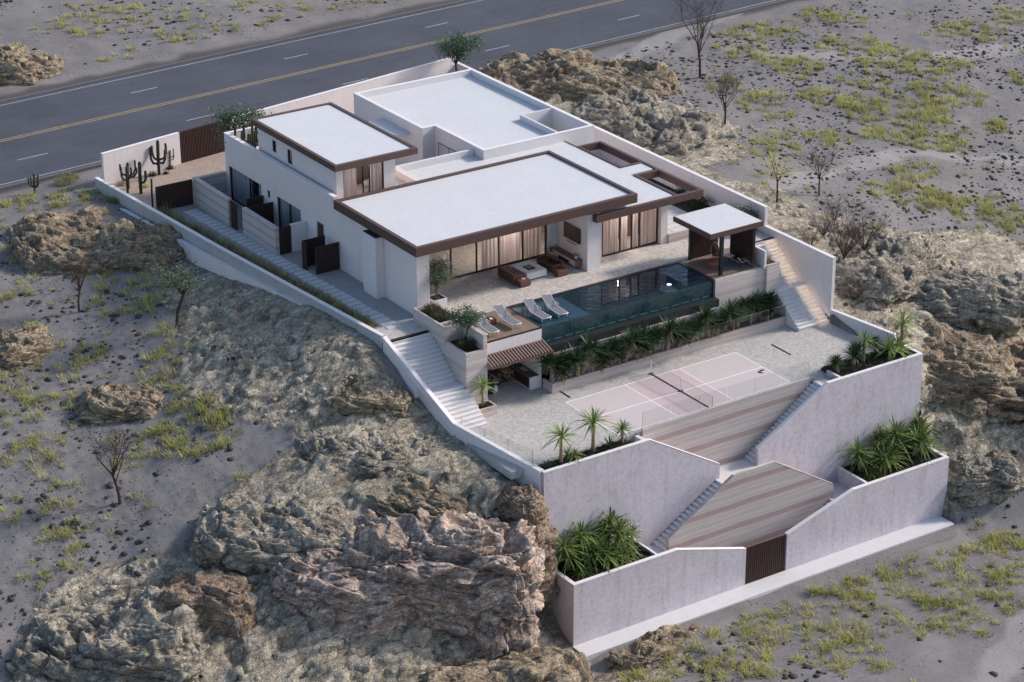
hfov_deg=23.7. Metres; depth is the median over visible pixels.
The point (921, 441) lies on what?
yucca plant
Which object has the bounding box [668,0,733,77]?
bare tree
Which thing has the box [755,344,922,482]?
retaining wall
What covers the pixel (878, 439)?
yucca plant
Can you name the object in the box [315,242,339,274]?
slat screen
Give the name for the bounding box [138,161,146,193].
cactus
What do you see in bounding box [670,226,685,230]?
stepping stone
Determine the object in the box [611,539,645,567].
yucca plant
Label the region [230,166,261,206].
sliding door
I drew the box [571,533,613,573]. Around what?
yucca plant
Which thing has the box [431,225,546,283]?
sliding door
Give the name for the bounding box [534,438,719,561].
retaining wall
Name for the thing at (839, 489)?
stair landing
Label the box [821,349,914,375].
planter soil
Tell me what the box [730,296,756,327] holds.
yucca plant
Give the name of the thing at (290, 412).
loose rubble
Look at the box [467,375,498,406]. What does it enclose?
yucca plant
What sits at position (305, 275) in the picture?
stepping stone
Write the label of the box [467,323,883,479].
court terrace
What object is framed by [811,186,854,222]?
bare tree
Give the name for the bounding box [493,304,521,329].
sun lounger
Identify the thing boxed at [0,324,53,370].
rock outcrop
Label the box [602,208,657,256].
sliding door
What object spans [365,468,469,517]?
rock outcrop
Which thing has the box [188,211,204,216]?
stepping stone
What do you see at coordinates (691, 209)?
ground cover
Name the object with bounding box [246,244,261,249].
stepping stone
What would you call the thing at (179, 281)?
desert tree
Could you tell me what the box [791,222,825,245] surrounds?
bare tree
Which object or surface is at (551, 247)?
potted plant
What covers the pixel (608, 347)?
yucca plant
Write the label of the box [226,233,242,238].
stepping stone
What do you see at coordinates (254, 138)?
cactus
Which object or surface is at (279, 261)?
stepping stone
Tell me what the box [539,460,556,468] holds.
yucca plant
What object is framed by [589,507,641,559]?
yucca plant
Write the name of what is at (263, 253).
stepping stone
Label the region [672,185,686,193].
shrub
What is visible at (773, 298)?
yucca plant
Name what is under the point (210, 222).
stepping stone
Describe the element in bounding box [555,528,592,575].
yucca plant
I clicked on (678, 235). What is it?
garden wall
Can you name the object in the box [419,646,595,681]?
rock outcrop
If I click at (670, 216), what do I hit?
stepping stone
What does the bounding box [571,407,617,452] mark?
yucca plant
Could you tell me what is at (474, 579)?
cliff
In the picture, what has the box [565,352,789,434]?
sports court
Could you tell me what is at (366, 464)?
rock outcrop
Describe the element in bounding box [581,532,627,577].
yucca plant
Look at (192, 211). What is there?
stepping stone
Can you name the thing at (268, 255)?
stepping stone
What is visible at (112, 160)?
street wall
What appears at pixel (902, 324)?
yucca plant
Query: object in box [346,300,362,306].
stepping stone
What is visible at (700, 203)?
shrub
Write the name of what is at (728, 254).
side table
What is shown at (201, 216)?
stepping stone
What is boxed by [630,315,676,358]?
yucca plant
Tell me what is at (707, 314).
yucca plant
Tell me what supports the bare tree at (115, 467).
on the ground at (206, 366)
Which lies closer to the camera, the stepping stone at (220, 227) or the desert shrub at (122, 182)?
the stepping stone at (220, 227)
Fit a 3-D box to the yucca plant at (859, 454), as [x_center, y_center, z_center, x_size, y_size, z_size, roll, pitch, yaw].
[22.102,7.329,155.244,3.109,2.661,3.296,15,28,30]
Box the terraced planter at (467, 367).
[413,302,487,402]
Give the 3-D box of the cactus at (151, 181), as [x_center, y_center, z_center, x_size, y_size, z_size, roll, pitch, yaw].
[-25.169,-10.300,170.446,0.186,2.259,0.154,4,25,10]
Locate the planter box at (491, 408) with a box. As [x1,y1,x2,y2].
[476,400,496,417]
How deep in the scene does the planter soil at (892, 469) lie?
156.56 m
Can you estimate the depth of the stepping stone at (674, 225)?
167.18 m
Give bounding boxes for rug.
[723,259,745,269]
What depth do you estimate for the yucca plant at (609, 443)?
145.15 m
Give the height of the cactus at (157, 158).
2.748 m
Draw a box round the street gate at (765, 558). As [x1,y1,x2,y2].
[745,534,785,583]
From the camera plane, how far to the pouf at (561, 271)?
159.00 m
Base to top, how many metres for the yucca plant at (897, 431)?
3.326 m
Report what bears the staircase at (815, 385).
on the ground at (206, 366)
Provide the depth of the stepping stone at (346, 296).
155.95 m
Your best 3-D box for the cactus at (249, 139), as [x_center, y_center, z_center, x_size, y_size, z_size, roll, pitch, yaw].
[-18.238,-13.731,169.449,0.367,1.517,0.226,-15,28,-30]
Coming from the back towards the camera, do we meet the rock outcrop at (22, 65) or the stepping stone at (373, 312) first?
the rock outcrop at (22, 65)
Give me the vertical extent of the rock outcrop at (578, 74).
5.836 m
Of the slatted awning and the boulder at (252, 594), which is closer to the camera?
the boulder at (252, 594)
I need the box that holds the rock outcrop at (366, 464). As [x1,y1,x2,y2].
[295,426,416,477]
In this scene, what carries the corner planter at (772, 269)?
attached to the pavilion
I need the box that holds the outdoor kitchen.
[510,363,538,389]
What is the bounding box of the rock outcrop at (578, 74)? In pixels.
[476,48,684,102]
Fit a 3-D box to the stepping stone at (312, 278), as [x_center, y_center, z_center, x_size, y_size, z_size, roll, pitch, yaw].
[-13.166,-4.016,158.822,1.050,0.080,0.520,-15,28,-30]
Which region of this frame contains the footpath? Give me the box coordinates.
[572,515,953,660]
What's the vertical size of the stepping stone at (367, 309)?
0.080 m
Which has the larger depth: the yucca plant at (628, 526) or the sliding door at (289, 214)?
the sliding door at (289, 214)
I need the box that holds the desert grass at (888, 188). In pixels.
[0,0,1023,681]
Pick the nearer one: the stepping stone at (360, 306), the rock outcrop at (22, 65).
the stepping stone at (360, 306)
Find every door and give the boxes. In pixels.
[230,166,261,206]
[278,197,300,227]
[318,222,323,236]
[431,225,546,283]
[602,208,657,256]
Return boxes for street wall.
[100,132,180,183]
[229,56,455,128]
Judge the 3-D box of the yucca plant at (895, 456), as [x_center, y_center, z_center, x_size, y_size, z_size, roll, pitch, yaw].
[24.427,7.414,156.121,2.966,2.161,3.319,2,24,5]
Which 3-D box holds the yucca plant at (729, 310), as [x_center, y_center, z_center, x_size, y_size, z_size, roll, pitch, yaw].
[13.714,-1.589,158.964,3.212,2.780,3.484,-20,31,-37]
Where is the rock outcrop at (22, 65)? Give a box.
[0,45,63,85]
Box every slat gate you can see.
[230,200,237,229]
[279,225,291,254]
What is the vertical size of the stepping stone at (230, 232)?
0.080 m
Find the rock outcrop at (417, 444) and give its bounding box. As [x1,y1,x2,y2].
[410,432,462,456]
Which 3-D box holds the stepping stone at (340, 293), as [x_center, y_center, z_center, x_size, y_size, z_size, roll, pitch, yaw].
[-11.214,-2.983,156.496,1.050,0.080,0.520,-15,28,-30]
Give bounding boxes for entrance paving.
[376,319,425,339]
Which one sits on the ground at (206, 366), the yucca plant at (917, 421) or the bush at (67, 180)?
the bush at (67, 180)
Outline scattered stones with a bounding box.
[0,0,1023,681]
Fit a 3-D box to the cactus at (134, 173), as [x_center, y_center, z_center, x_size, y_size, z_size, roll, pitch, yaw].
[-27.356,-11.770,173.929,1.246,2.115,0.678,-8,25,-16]
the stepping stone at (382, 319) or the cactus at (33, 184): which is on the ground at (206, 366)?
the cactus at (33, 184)
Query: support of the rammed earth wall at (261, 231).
on the side yard at (345, 282)
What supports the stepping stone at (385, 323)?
on the side yard at (345, 282)
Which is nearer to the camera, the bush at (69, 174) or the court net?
the court net
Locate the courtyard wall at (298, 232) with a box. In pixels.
[289,220,306,251]
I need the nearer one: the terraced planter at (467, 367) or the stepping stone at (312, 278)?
the terraced planter at (467, 367)
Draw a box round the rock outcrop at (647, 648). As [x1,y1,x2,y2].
[607,623,701,670]
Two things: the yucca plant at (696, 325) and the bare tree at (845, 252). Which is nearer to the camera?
the yucca plant at (696, 325)
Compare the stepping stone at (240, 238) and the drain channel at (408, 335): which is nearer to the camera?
the drain channel at (408, 335)
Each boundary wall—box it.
[95,177,384,349]
[457,62,835,316]
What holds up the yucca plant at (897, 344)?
on the planter soil at (823, 369)
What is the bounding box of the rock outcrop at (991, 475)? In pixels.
[947,449,1023,506]
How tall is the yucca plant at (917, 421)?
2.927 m
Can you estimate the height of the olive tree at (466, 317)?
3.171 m
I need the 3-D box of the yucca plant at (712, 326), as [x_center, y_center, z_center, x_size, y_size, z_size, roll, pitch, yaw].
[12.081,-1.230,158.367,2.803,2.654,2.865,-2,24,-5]
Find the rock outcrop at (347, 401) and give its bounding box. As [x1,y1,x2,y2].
[322,380,410,416]
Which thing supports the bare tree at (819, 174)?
on the ground at (206, 366)
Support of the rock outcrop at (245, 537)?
on the ground at (206, 366)
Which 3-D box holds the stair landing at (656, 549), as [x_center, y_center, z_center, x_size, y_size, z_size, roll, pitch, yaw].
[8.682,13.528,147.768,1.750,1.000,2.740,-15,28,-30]
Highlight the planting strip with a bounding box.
[167,215,375,326]
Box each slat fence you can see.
[155,179,193,210]
[246,195,263,206]
[247,202,273,223]
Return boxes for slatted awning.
[487,339,553,369]
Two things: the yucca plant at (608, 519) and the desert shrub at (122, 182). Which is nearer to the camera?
the yucca plant at (608, 519)
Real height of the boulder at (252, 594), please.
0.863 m
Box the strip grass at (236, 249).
[148,200,378,327]
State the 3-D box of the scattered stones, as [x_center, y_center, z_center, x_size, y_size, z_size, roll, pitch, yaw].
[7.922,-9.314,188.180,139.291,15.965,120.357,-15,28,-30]
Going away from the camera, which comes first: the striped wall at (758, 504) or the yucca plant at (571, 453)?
the yucca plant at (571, 453)
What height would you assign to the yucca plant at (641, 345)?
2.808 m
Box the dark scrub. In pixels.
[0,0,1023,681]
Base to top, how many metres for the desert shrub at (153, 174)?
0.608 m
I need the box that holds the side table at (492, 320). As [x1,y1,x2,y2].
[486,316,496,324]
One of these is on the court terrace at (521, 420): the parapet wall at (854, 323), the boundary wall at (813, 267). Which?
the parapet wall at (854, 323)
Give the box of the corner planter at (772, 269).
[764,258,779,292]
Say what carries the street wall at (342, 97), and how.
on the garden ground at (210, 164)
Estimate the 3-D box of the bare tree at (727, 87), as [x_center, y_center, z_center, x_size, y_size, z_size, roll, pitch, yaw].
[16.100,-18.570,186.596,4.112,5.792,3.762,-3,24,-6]
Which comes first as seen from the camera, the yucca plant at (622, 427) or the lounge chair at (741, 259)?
the yucca plant at (622, 427)
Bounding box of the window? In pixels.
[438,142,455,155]
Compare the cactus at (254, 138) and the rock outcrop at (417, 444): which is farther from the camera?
the cactus at (254, 138)
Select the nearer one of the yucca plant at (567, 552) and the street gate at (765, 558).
the yucca plant at (567, 552)
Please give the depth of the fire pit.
158.88 m
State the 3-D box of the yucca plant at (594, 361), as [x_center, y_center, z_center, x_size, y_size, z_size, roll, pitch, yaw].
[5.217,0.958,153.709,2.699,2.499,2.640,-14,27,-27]
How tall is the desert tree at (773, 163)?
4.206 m
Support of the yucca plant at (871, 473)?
on the planter soil at (892, 469)
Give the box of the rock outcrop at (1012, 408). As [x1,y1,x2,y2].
[996,330,1023,422]
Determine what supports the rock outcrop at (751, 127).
on the ground at (206, 366)
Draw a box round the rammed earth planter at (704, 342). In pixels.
[543,305,785,392]
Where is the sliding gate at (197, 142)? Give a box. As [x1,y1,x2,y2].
[179,119,228,162]
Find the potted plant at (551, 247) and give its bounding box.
[546,245,556,254]
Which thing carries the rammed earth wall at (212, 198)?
on the side yard at (345, 282)
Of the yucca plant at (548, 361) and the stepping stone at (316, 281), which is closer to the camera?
the yucca plant at (548, 361)
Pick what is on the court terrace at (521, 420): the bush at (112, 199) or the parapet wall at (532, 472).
the parapet wall at (532, 472)
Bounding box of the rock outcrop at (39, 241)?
[5,205,186,275]
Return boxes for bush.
[53,173,76,186]
[60,171,80,180]
[107,195,118,203]
[423,301,440,314]
[428,307,449,321]
[454,335,476,350]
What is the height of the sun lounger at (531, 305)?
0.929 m
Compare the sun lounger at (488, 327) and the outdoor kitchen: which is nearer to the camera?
the sun lounger at (488, 327)
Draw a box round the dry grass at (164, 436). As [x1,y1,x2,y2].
[0,0,1023,681]
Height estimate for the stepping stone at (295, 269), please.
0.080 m
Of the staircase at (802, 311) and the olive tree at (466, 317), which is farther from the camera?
the staircase at (802, 311)
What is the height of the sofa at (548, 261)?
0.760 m
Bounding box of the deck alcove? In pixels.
[476,307,541,387]
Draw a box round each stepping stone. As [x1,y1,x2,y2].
[184,209,199,213]
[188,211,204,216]
[193,214,209,219]
[197,217,212,221]
[202,219,218,224]
[207,222,223,227]
[211,225,227,229]
[216,227,232,232]
[222,230,237,235]
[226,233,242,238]
[232,236,246,240]
[236,238,251,243]
[241,241,256,246]
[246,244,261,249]
[250,247,265,252]
[255,250,270,255]
[261,253,274,257]
[266,255,283,260]
[271,258,287,263]
[275,261,292,266]
[282,264,298,269]
[285,267,302,272]
[293,270,308,275]
[296,273,313,278]
[301,276,318,281]
[306,279,323,284]
[312,282,329,287]
[318,285,335,290]
[323,288,339,293]
[329,291,345,297]
[336,294,351,300]
[340,297,356,303]
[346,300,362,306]
[350,304,367,309]
[355,307,372,312]
[361,310,378,315]
[369,313,384,319]
[372,316,390,322]
[378,320,396,326]
[384,323,402,329]
[668,213,679,218]
[668,223,681,228]
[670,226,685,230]
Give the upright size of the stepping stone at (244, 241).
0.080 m
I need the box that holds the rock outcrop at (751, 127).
[736,124,759,135]
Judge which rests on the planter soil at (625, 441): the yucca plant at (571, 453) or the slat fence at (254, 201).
the yucca plant at (571, 453)
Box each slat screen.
[301,235,324,269]
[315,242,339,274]
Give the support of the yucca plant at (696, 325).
in the rammed earth planter at (704, 342)
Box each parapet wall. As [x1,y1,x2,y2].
[383,336,455,432]
[453,422,542,494]
[831,309,896,342]
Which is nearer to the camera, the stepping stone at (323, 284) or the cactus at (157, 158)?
the stepping stone at (323, 284)
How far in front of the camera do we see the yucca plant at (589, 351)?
152.63 m
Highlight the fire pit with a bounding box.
[511,260,545,279]
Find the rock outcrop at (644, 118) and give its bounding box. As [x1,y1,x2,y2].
[546,86,739,156]
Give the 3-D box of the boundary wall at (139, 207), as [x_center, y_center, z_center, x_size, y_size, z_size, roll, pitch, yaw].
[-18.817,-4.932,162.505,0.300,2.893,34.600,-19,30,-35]
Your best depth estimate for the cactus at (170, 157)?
178.04 m
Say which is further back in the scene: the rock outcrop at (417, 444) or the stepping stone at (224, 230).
the stepping stone at (224, 230)
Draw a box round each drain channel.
[390,330,427,340]
[771,344,791,354]
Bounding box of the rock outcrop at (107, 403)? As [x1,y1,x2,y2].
[73,383,163,425]
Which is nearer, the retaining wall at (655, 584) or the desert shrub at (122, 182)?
the retaining wall at (655, 584)
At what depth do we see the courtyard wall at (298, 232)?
162.97 m
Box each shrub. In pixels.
[118,179,129,187]
[147,170,156,176]
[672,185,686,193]
[687,194,713,208]
[734,203,760,219]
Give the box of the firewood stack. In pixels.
[490,366,513,384]
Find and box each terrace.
[429,205,770,313]
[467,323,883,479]
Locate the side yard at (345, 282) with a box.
[166,200,412,328]
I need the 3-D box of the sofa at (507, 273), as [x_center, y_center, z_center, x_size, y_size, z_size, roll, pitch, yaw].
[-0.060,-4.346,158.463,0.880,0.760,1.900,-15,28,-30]
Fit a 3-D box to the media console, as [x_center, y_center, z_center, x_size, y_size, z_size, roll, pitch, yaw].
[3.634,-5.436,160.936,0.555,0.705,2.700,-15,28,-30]
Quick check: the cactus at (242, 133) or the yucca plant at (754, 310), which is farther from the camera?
the cactus at (242, 133)
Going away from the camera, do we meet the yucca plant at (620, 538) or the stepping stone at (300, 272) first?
the yucca plant at (620, 538)
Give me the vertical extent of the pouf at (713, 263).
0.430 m
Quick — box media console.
[552,247,581,269]
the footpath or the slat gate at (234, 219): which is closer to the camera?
the footpath
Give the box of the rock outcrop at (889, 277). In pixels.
[816,220,944,311]
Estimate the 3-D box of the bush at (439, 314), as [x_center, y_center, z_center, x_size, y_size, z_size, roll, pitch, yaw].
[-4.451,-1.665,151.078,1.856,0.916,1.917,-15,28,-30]
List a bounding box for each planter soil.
[539,439,627,469]
[557,540,651,581]
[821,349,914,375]
[844,448,938,480]
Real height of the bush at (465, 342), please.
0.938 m
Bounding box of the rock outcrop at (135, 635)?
[5,585,211,681]
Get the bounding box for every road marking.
[0,0,621,141]
[0,0,774,184]
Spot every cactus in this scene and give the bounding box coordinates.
[27,173,38,193]
[119,160,137,188]
[120,166,131,192]
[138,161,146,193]
[149,140,166,174]
[150,178,153,207]
[169,148,173,165]
[241,131,245,139]
[247,133,251,144]
[251,125,253,144]
[254,130,255,147]
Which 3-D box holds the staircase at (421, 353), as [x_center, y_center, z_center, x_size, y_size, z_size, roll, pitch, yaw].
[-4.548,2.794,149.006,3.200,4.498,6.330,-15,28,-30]
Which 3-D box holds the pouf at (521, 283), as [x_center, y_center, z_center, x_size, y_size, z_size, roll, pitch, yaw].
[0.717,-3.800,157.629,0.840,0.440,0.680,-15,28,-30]
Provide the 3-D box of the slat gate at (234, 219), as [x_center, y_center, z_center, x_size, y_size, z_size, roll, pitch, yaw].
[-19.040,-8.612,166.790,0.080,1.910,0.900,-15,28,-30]
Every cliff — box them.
[269,514,432,639]
[354,507,544,659]
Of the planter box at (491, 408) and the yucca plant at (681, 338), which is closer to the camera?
the planter box at (491, 408)
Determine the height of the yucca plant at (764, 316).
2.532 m
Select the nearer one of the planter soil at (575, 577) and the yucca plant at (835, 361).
the planter soil at (575, 577)
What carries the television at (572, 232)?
attached to the house
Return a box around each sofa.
[498,266,523,283]
[537,252,562,271]
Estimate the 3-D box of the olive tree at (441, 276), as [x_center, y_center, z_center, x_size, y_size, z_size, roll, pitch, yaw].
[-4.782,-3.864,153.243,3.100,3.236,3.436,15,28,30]
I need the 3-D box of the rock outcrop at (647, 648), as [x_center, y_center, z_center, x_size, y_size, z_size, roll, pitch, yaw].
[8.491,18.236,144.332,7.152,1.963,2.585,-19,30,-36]
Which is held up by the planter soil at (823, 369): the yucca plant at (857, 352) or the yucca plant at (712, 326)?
the yucca plant at (857, 352)
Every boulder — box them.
[230,618,241,629]
[246,574,258,585]
[248,592,257,608]
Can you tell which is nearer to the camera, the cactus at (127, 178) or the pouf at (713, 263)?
the pouf at (713, 263)
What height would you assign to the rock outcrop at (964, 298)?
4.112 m
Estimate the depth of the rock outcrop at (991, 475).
158.52 m
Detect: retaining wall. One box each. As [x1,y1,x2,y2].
[119,208,304,304]
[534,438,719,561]
[551,536,745,645]
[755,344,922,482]
[783,445,948,570]
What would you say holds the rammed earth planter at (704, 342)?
on the court terrace at (521, 420)
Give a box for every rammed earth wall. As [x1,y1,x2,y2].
[192,171,230,225]
[242,207,279,255]
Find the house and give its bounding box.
[223,68,703,313]
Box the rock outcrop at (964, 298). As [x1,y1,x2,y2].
[905,256,1023,332]
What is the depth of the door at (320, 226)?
161.69 m
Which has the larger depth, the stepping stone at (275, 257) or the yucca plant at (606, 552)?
the stepping stone at (275, 257)
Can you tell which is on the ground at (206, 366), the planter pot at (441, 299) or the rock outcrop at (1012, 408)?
the rock outcrop at (1012, 408)
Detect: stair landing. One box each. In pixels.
[647,544,664,553]
[719,458,756,480]
[832,482,848,498]
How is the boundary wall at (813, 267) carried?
on the ground at (206, 366)
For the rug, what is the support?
on the pavilion
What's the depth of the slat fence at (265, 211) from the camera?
166.40 m
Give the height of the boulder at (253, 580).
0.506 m
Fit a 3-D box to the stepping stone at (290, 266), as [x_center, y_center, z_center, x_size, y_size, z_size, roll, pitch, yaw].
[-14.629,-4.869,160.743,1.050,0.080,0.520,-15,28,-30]
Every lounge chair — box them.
[711,242,723,258]
[729,255,746,266]
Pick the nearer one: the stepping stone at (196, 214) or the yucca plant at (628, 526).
the yucca plant at (628, 526)
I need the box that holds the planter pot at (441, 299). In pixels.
[430,293,446,309]
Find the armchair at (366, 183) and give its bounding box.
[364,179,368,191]
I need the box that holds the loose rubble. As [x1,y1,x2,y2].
[32,104,1023,681]
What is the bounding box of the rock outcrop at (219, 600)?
[150,567,258,638]
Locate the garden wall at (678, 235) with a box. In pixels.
[667,228,688,242]
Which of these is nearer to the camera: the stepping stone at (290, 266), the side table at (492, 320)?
the side table at (492, 320)
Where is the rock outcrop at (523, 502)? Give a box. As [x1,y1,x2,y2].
[495,484,560,602]
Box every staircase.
[391,331,487,435]
[635,435,645,441]
[653,478,723,550]
[745,380,822,463]
[755,237,829,331]
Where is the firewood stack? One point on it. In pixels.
(502, 375)
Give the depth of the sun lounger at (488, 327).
150.78 m
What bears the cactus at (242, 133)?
on the cactus bed
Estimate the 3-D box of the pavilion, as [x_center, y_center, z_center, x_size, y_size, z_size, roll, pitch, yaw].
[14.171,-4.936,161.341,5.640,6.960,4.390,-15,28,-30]
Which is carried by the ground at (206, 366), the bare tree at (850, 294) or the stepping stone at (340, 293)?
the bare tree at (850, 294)
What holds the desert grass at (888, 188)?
on the ground at (206, 366)
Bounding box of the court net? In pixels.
[648,361,712,406]
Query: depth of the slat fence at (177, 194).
170.38 m
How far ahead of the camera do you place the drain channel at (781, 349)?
158.27 m
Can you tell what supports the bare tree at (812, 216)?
on the rock outcrop at (889, 277)
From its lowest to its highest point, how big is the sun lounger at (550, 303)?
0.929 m
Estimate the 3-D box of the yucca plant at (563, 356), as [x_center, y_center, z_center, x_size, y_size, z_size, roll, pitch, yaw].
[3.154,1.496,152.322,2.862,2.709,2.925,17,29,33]
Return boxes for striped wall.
[641,367,809,465]
[667,460,833,549]
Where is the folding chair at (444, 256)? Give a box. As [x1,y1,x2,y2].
[442,254,453,273]
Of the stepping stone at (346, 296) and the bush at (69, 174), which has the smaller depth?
the stepping stone at (346, 296)
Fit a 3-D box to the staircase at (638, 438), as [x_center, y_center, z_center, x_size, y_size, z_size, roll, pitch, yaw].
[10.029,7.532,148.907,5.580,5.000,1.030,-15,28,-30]
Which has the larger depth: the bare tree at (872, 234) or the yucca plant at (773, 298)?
the bare tree at (872, 234)
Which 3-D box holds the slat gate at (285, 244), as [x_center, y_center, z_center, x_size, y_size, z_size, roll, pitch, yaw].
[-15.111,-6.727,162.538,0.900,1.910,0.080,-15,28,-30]
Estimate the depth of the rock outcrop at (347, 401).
146.80 m
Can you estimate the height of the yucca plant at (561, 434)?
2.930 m
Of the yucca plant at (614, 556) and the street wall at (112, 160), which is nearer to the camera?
the yucca plant at (614, 556)
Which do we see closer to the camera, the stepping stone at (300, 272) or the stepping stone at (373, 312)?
the stepping stone at (373, 312)
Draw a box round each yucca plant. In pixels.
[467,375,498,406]
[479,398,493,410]
[529,349,577,383]
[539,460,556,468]
[540,420,583,464]
[541,346,580,379]
[555,444,585,464]
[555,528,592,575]
[556,520,609,567]
[563,331,611,375]
[568,564,595,579]
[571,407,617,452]
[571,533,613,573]
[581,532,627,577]
[585,342,613,371]
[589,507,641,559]
[592,336,620,374]
[596,513,644,562]
[596,549,626,569]
[600,436,619,451]
[601,337,627,365]
[603,324,653,362]
[610,417,636,442]
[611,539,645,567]
[622,323,661,361]
[624,523,646,545]
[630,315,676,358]
[647,315,690,350]
[667,316,700,348]
[681,311,711,344]
[688,310,716,339]
[689,299,730,339]
[713,298,747,331]
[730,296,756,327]
[744,294,772,322]
[745,289,780,320]
[760,289,783,316]
[821,353,847,373]
[835,435,881,476]
[837,339,870,365]
[847,329,880,363]
[859,464,883,479]
[862,424,905,465]
[862,441,904,486]
[867,334,885,353]
[867,414,921,460]
[869,332,914,361]
[875,440,913,477]
[883,308,924,347]
[895,420,946,461]
[903,409,941,456]
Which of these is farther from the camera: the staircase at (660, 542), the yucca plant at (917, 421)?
the yucca plant at (917, 421)
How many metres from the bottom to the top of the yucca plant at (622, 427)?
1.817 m
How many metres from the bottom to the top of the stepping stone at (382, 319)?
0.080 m
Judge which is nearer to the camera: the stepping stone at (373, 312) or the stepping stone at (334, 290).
the stepping stone at (373, 312)
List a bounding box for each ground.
[0,0,1023,681]
[112,152,256,210]
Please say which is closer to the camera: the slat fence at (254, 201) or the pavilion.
the pavilion
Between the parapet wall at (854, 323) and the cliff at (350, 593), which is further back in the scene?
the parapet wall at (854, 323)
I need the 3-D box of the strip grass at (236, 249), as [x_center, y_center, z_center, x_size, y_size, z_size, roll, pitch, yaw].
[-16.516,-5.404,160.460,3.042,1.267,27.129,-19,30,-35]
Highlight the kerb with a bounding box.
[0,0,793,190]
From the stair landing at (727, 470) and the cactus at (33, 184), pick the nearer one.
the stair landing at (727, 470)
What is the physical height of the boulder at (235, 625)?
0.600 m
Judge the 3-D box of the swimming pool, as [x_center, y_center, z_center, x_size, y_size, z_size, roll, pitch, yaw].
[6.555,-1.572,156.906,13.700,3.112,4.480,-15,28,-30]
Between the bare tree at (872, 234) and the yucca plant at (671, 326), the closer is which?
the yucca plant at (671, 326)
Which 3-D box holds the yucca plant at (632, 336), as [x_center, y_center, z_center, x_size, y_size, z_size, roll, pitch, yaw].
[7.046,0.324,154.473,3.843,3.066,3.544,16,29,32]
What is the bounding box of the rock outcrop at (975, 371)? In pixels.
[918,320,1017,418]
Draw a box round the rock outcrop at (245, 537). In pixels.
[190,493,356,573]
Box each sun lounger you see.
[476,311,499,337]
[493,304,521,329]
[523,298,551,323]
[541,293,568,318]
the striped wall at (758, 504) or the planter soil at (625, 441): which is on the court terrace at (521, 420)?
the planter soil at (625, 441)
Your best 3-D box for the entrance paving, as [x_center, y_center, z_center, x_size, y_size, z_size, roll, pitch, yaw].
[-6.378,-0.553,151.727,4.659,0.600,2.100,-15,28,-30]
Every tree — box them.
[57,249,102,312]
[75,419,139,503]
[142,252,208,327]
[206,99,274,153]
[421,257,459,297]
[429,26,485,71]
[440,302,487,337]
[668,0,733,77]
[705,66,748,124]
[761,148,797,202]
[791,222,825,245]
[797,141,842,195]
[807,201,844,236]
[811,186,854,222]
[819,197,876,259]
[840,200,892,250]
[840,276,868,300]
[894,245,927,260]
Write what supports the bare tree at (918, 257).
on the ground at (206, 366)
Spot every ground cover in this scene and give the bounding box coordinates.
[480,180,778,407]
[538,346,939,581]
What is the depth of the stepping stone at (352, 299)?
155.50 m
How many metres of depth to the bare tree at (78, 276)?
158.89 m
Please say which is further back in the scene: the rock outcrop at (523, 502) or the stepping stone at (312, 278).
the stepping stone at (312, 278)
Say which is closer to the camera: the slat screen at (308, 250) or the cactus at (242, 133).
the slat screen at (308, 250)
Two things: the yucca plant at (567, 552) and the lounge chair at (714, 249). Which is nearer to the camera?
the yucca plant at (567, 552)
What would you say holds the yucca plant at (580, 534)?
on the planter soil at (575, 577)
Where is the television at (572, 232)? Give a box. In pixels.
[564,221,580,244]
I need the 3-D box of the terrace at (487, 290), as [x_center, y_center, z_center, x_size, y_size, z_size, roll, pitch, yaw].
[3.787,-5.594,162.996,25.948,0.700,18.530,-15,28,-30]
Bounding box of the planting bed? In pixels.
[648,179,756,229]
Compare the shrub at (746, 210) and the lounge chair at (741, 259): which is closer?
the lounge chair at (741, 259)
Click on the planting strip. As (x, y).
(295, 283)
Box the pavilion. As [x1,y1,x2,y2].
[673,203,777,325]
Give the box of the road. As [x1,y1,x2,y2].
[0,0,779,186]
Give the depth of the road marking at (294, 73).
198.65 m
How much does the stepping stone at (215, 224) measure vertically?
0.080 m
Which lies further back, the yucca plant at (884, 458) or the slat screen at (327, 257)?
the slat screen at (327, 257)
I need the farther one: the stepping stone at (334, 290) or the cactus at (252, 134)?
the cactus at (252, 134)
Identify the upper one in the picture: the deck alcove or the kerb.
the kerb
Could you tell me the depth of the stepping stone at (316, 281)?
158.26 m
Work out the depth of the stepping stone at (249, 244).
164.36 m
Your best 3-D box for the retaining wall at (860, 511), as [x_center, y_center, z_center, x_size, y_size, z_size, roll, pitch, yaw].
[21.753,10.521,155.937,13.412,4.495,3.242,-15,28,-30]
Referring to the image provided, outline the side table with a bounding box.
[724,253,734,262]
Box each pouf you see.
[515,277,530,287]
[552,266,567,276]
[708,259,718,268]
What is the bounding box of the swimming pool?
[507,261,718,375]
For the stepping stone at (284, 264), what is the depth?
161.10 m
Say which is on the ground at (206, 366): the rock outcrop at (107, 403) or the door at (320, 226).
the rock outcrop at (107, 403)

